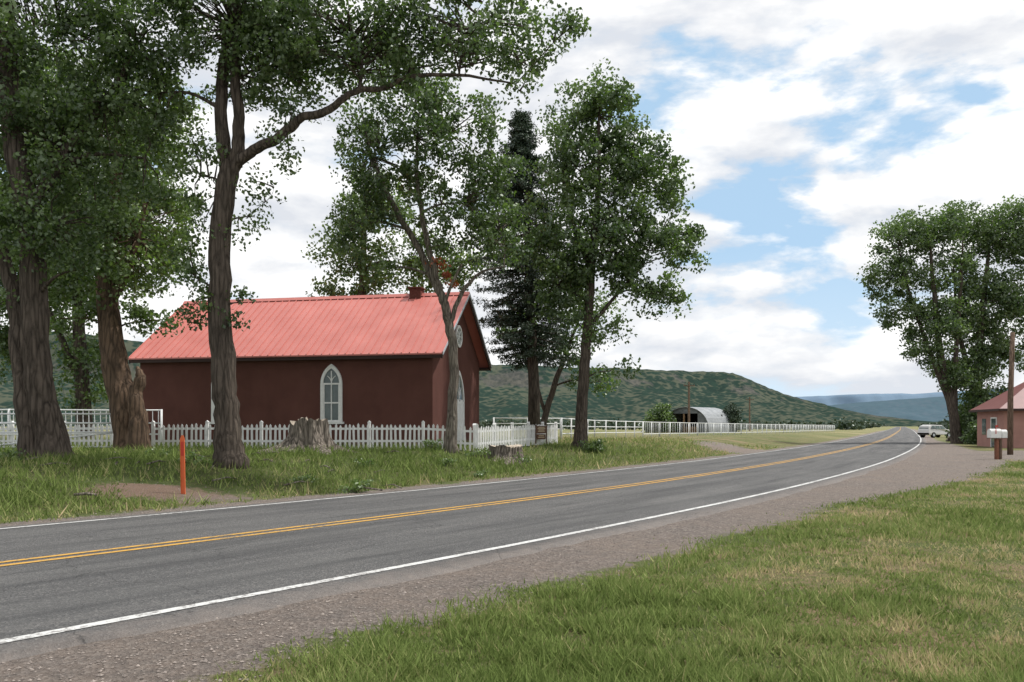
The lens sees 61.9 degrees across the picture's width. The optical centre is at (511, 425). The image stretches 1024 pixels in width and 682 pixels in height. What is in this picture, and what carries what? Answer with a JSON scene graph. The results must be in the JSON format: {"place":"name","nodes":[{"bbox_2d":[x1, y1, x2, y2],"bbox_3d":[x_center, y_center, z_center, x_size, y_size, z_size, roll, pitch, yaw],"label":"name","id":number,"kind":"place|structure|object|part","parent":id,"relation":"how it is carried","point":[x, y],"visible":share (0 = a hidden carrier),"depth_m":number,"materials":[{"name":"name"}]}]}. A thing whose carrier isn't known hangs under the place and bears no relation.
{"place":"outdoors","nodes":[
{"label":"outdoors","id":0,"kind":"place"},
{"bbox_2d":[0,427,926,662],"bbox_3d":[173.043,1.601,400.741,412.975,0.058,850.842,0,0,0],"label":"road","id":1,"kind":"structure","parent":0,"point":[41,596],"depth_m":12.05,"materials":[{"name":"grey asphalt"}]},
{"bbox_2d":[0,429,921,643],"bbox_3d":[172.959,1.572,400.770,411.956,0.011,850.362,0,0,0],"label":"road markings","id":2,"kind":"object","parent":1,"relation":"on","point":[176,608],"visible":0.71,"depth_m":11.59,"materials":[{"name":"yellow paint"}]},
{"bbox_2d":[917,425,949,437],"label":"parked car","id":3,"kind":"object","parent":1,"relation":"on","point":[933,431],"visible":0.77,"depth_m":109.08,"materials":[{"name":"silver metal"}]},
{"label":"windows","id":4,"kind":"part","parent":3,"relation":"part of","materials":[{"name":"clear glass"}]},
{"bbox_2d":[0,331,935,426],"bbox_3d":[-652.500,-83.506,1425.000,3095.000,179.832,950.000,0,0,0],"label":"mesa hill","id":5,"kind":"structure","parent":0,"point":[503,391],"depth_m":1253.98,"materials":[{"name":"green plant"}]},
{"bbox_2d":[0,426,1023,681],"bbox_3d":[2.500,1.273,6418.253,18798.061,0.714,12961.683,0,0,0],"label":"ground","id":6,"kind":"structure","parent":0,"point":[940,456],"depth_m":9.89,"materials":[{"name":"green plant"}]},
{"bbox_2d":[0,447,27,461],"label":"roadside weed","id":7,"kind":"object","parent":6,"relation":"on","point":[11,455],"visible":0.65,"depth_m":21.79,"materials":[{"name":"green plant"}]},
{"bbox_2d":[0,413,112,447],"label":"white pipe gate","id":8,"kind":"structure","parent":6,"relation":"on","point":[102,432],"depth_m":31.33,"materials":[{"name":"white metal"}]},
{"bbox_2d":[0,161,138,385],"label":"cottonwood tree","id":9,"kind":"object","parent":6,"relation":"on","point":[4,348],"visible":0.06,"depth_m":59.76,"materials":[{"name":"green plant"}]},
{"bbox_2d":[0,409,162,444],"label":"white pipe fence","id":10,"kind":"object","parent":6,"relation":"on","point":[94,410],"visible":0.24,"depth_m":36.98,"materials":[{"name":"white metal"}]},
{"bbox_2d":[0,0,198,460],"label":"cottonwood tree","id":11,"kind":"object","parent":6,"relation":"on","point":[41,426],"visible":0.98,"depth_m":22.66,"materials":[{"name":"green plant"}]},
{"bbox_2d":[0,114,200,438],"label":"cottonwood tree","id":12,"kind":"object","parent":6,"relation":"on","point":[78,360],"visible":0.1,"depth_m":49.58,"materials":[{"name":"green plant"}]},
{"bbox_2d":[0,30,211,449],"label":"cottonwood tree","id":13,"kind":"object","parent":6,"relation":"on","point":[124,390],"visible":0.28,"depth_m":31.56,"materials":[{"name":"green plant"}]},
{"bbox_2d":[144,447,171,456],"bbox_3d":[-10.167,0.811,24.518,0.917,0.381,0.626,0,0,0],"label":"roadside weed","id":14,"kind":"object","parent":6,"relation":"on","point":[164,451],"visible":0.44,"depth_m":24.44,"materials":[{"name":"green plant"}]},
{"bbox_2d":[180,435,185,493],"bbox_3d":[-7.059,0.946,18.300,0.114,1.461,0.036,0,0,0],"label":"orange marker post","id":15,"kind":"object","parent":6,"relation":"on","point":[182,462],"visible":0.76,"depth_m":18.30,"materials":[{"name":"plastic"}]},
{"bbox_2d":[178,451,212,465],"bbox_3d":[-8.351,0.896,22.340,0.910,0.444,0.684,0,0,0],"label":"roadside weed","id":16,"kind":"object","parent":6,"relation":"on","point":[193,456],"visible":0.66,"depth_m":22.32,"materials":[{"name":"green plant"}]},
{"bbox_2d":[24,448,401,495],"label":"fallen branches","id":17,"kind":"object","parent":6,"relation":"on","point":[85,493],"visible":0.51,"depth_m":21.19,"materials":[{"name":"brown wood"}]},
{"bbox_2d":[0,420,557,450],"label":"white picket fence","id":18,"kind":"object","parent":6,"relation":"on","point":[207,428],"visible":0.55,"depth_m":33.27,"materials":[{"name":"paint"}]},
{"bbox_2d":[289,473,318,484],"bbox_3d":[-5.232,1.387,21.523,0.759,0.342,0.594,0,0,-19],"label":"roadside weed","id":19,"kind":"object","parent":6,"relation":"on","point":[302,478],"visible":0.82,"depth_m":21.47,"materials":[{"name":"green plant"}]},
{"bbox_2d":[258,417,359,454],"bbox_3d":[-7.062,0.420,29.005,3.667,1.441,4.158,0,0,28],"label":"tree stump","id":20,"kind":"object","parent":6,"relation":"on","point":[309,432],"visible":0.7,"depth_m":28.72,"materials":[{"name":"grey wood"}]},
{"bbox_2d":[128,287,491,445],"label":"brown stucco church","id":21,"kind":"structure","parent":6,"relation":"on","point":[378,361],"depth_m":37.84,"materials":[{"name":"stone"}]},
{"bbox_2d":[209,385,214,423],"bbox_3d":[-12.930,-1.350,37.967,1.160,2.600,0.130,0,0,12],"label":"arched window frame","id":22,"kind":"structure","parent":21,"relation":"in","point":[212,404],"depth_m":38.05,"materials":[{"name":"white paint"}]},
{"bbox_2d":[324,369,338,419],"bbox_3d":[-7.803,-1.360,36.933,0.900,2.420,0.020,0,0,12],"label":"arched window glass","id":23,"kind":"structure","parent":21,"relation":"in","point":[326,380],"depth_m":36.91,"materials":[{"name":"grey glass"}]},
{"bbox_2d":[320,364,343,423],"bbox_3d":[-7.815,-1.350,36.879,1.160,2.600,0.130,0,0,12],"label":"arched window frame","id":24,"kind":"structure","parent":21,"relation":"in","point":[322,385],"depth_m":36.88,"materials":[{"name":"white paint"}]},
{"bbox_2d":[455,325,462,347],"bbox_3d":[-2.480,-4.150,39.904,0.070,1.040,1.040,0,0,12],"label":"round window frame","id":25,"kind":"structure","parent":21,"relation":"in","point":[458,326],"depth_m":39.89,"materials":[{"name":"white paint"}]},
{"bbox_2d":[106,0,591,468],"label":"cottonwood tree","id":26,"kind":"object","parent":6,"relation":"on","point":[292,55],"visible":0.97,"depth_m":22.41,"materials":[{"name":"green plant"}]},
{"bbox_2d":[336,478,373,492],"bbox_3d":[-3.722,1.471,20.315,0.898,0.404,0.775,0,0,0],"label":"roadside weed","id":27,"kind":"object","parent":6,"relation":"on","point":[357,484],"visible":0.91,"depth_m":20.25,"materials":[{"name":"green plant"}]},
{"bbox_2d":[350,457,376,467],"bbox_3d":[-4.370,1.135,25.478,0.704,0.381,0.607,0,0,29],"label":"roadside weed","id":28,"kind":"object","parent":6,"relation":"on","point":[371,462],"visible":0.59,"depth_m":25.47,"materials":[{"name":"green plant"}]},
{"bbox_2d":[301,167,489,296],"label":"cottonwood tree","id":29,"kind":"object","parent":6,"relation":"on","point":[329,289],"visible":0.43,"depth_m":49.48,"materials":[{"name":"green plant"}]},
{"bbox_2d":[318,43,534,452],"bbox_3d":[-3.207,-6.440,32.162,8.137,15.536,4.760,0,0,0],"label":"cottonwood tree","id":30,"kind":"object","parent":6,"relation":"on","point":[436,124],"visible":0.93,"depth_m":31.88,"materials":[{"name":"green plant"}]},
{"bbox_2d":[422,437,442,449],"bbox_3d":[-3.043,0.757,32.669,0.803,0.575,0.972,0,0,0],"label":"roadside weed","id":31,"kind":"object","parent":6,"relation":"on","point":[430,442],"visible":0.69,"depth_m":32.55,"materials":[{"name":"green plant"}]},
{"bbox_2d":[436,458,456,466],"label":"roadside weed","id":32,"kind":"object","parent":6,"relation":"on","point":[449,460],"visible":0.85,"depth_m":27.93,"materials":[{"name":"green plant"}]},
{"bbox_2d":[461,448,490,456],"bbox_3d":[-1.195,1.035,31.577,0.985,0.418,1.080,0,0,32],"label":"roadside weed","id":33,"kind":"object","parent":6,"relation":"on","point":[477,453],"visible":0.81,"depth_m":31.53,"materials":[{"name":"green plant"}]},
{"bbox_2d":[473,469,490,476],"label":"roadside weed","id":34,"kind":"object","parent":6,"relation":"on","point":[480,473],"visible":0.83,"depth_m":25.89,"materials":[{"name":"green plant"}]},
{"bbox_2d":[484,444,525,463],"bbox_3d":[0.029,1.057,31.966,2.832,0.693,2.351,0,0,-35],"label":"tree stump","id":35,"kind":"object","parent":6,"relation":"on","point":[506,451],"visible":0.69,"depth_m":31.39,"materials":[{"name":"grey wood"}]},
{"bbox_2d":[0,435,1023,681],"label":"grass","id":36,"kind":"structure","parent":6,"relation":"on","point":[534,657],"depth_m":7.60,"materials":[{"name":"green plant"}]},
{"bbox_2d":[514,452,531,463],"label":"roadside weed","id":37,"kind":"object","parent":6,"relation":"on","point":[526,459],"visible":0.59,"depth_m":31.30,"materials":[{"name":"green plant"}]},
{"bbox_2d":[469,107,583,437],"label":"spruce tree","id":38,"kind":"object","parent":6,"relation":"on","point":[523,344],"visible":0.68,"depth_m":45.47,"materials":[{"name":"green plant"}]},
{"bbox_2d":[493,417,560,436],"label":"white pipe fence","id":39,"kind":"object","parent":6,"relation":"on","point":[527,421],"visible":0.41,"depth_m":56.83,"materials":[{"name":"white metal"}]},
{"bbox_2d":[535,425,546,443],"bbox_3d":[1.366,0.424,39.903,0.660,0.880,0.050,0,0,-35],"label":"brown notice sign","id":40,"kind":"object","parent":6,"relation":"on","point":[540,429],"visible":1,"depth_m":39.89,"materials":[{"name":"paint"}]},
{"bbox_2d":[494,287,627,425],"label":"cottonwood tree","id":41,"kind":"object","parent":6,"relation":"on","point":[546,407],"visible":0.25,"depth_m":51.83,"materials":[{"name":"green plant"}]},
{"bbox_2d":[577,438,606,452],"bbox_3d":[3.724,0.988,39.520,1.364,0.814,1.870,0,0,0],"label":"shrub","id":42,"kind":"object","parent":6,"relation":"on","point":[598,445],"visible":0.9,"depth_m":39.10,"materials":[{"name":"green plant"}]},
{"bbox_2d":[492,57,711,447],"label":"cottonwood tree","id":43,"kind":"object","parent":6,"relation":"on","point":[627,172],"visible":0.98,"depth_m":40.36,"materials":[{"name":"green plant"}]},
{"bbox_2d":[561,418,642,438],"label":"white pipe fence","id":44,"kind":"object","parent":6,"relation":"on","point":[594,426],"visible":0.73,"depth_m":63.97,"materials":[{"name":"white metal"}]},
{"bbox_2d":[639,402,680,432],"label":"deciduous tree","id":45,"kind":"object","parent":6,"relation":"on","point":[660,412],"visible":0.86,"depth_m":144.56,"materials":[{"name":"green plant"}]},
{"bbox_2d":[684,382,694,432],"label":"wooden utility pole","id":46,"kind":"object","parent":6,"relation":"on","point":[688,385],"visible":0.9,"depth_m":135.84,"materials":[{"name":"brown wood"}]},
{"bbox_2d":[663,407,733,432],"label":"quonset hangar","id":47,"kind":"structure","parent":6,"relation":"on","point":[699,415],"depth_m":146.86,"materials":[{"name":"metal"}]},
{"bbox_2d":[667,414,695,432],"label":"doors and stored lumber","id":48,"kind":"structure","parent":47,"relation":"in","point":[685,429],"depth_m":146.61,"materials":[{"name":"brown wood"}]},
{"bbox_2d":[479,414,948,429],"bbox_3d":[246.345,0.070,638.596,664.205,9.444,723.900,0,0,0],"label":"distant trees","id":49,"kind":"object","parent":6,"relation":"on","point":[854,425],"visible":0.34,"depth_m":300.12,"materials":[{"name":"green plant"}]},
{"bbox_2d":[723,402,743,431],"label":"juniper tree","id":50,"kind":"object","parent":6,"relation":"on","point":[733,414],"visible":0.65,"depth_m":149.22,"materials":[{"name":"green plant"}]},
{"bbox_2d":[642,421,834,436],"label":"white pipe fence","id":51,"kind":"object","parent":6,"relation":"on","point":[774,428],"visible":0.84,"depth_m":105.22,"materials":[{"name":"white metal"}]},
{"bbox_2d":[746,397,753,430],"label":"wooden utility pole","id":52,"kind":"object","parent":6,"relation":"on","point":[749,399],"visible":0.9,"depth_m":199.84,"materials":[{"name":"brown wood"}]},
{"bbox_2d":[853,200,984,443],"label":"cottonwood tree","id":53,"kind":"object","parent":6,"relation":"on","point":[924,236],"visible":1,"depth_m":73.39,"materials":[{"name":"green plant"}]},
{"bbox_2d":[945,389,991,442],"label":"shrub","id":54,"kind":"object","parent":6,"relation":"on","point":[960,406],"visible":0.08,"depth_m":75.81,"materials":[{"name":"green plant"}]},
{"bbox_2d":[958,403,982,443],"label":"shrub","id":55,"kind":"object","parent":6,"relation":"on","point":[973,428],"visible":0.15,"depth_m":71.47,"materials":[{"name":"green plant"}]},
{"bbox_2d":[926,194,1023,391],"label":"cottonwood tree","id":56,"kind":"object","parent":6,"relation":"on","point":[986,234],"visible":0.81,"depth_m":74.79,"materials":[{"name":"green plant"}]},
{"bbox_2d":[959,363,1007,438],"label":"shrub","id":57,"kind":"object","parent":6,"relation":"on","point":[983,395],"visible":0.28,"depth_m":73.71,"materials":[{"name":"green plant"}]},
{"bbox_2d":[987,425,1007,458],"bbox_3d":[22.743,0.953,39.999,0.875,1.900,0.320,0,0,-8],"label":"mailbox","id":58,"kind":"object","parent":6,"relation":"on","point":[995,434],"visible":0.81,"depth_m":39.92,"materials":[{"name":"white paint"}]},
{"bbox_2d":[977,411,1023,447],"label":"walls","id":59,"kind":"structure","parent":6,"relation":"on","point":[1018,430],"depth_m":60.33,"materials":[{"name":"pink paint"}]},
{"bbox_2d":[982,419,995,446],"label":"door and window glass","id":60,"kind":"structure","parent":59,"relation":"part of","point":[993,423],"depth_m":62.58,"materials":[{"name":"grey glass"}]},
{"bbox_2d":[969,408,1023,411],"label":"fascia","id":61,"kind":"structure","parent":59,"relation":"attached to","point":[988,410],"depth_m":60.76,"materials":[{"name":"brown wood"}]},
{"bbox_2d":[971,382,1023,409],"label":"hip roof","id":62,"kind":"structure","parent":59,"relation":"on","point":[999,401],"depth_m":61.67,"materials":[{"name":"red metal"}]},
{"bbox_2d":[1007,332,1014,454],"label":"wooden utility pole","id":63,"kind":"object","parent":6,"relation":"on","point":[1010,399],"visible":0.84,"depth_m":45.90,"materials":[{"name":"brown wood"}]},
{"bbox_2d":[0,0,1023,396],"label":"sky","id":64,"kind":"structure","parent":0,"point":[801,126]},
{"bbox_2d":[798,389,997,404],"bbox_3d":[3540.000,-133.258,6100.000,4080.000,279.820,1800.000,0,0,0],"label":"hills","id":65,"kind":"structure","parent":0,"point":[839,399],"depth_m":5872.21,"materials":[{"name":"blue"}]},
{"bbox_2d":[828,395,993,421],"bbox_3d":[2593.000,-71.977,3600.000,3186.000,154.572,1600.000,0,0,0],"label":"hills","id":66,"kind":"structure","parent":0,"point":[933,409],"depth_m":3543.84,"materials":[{"name":"blue"}]}
]}

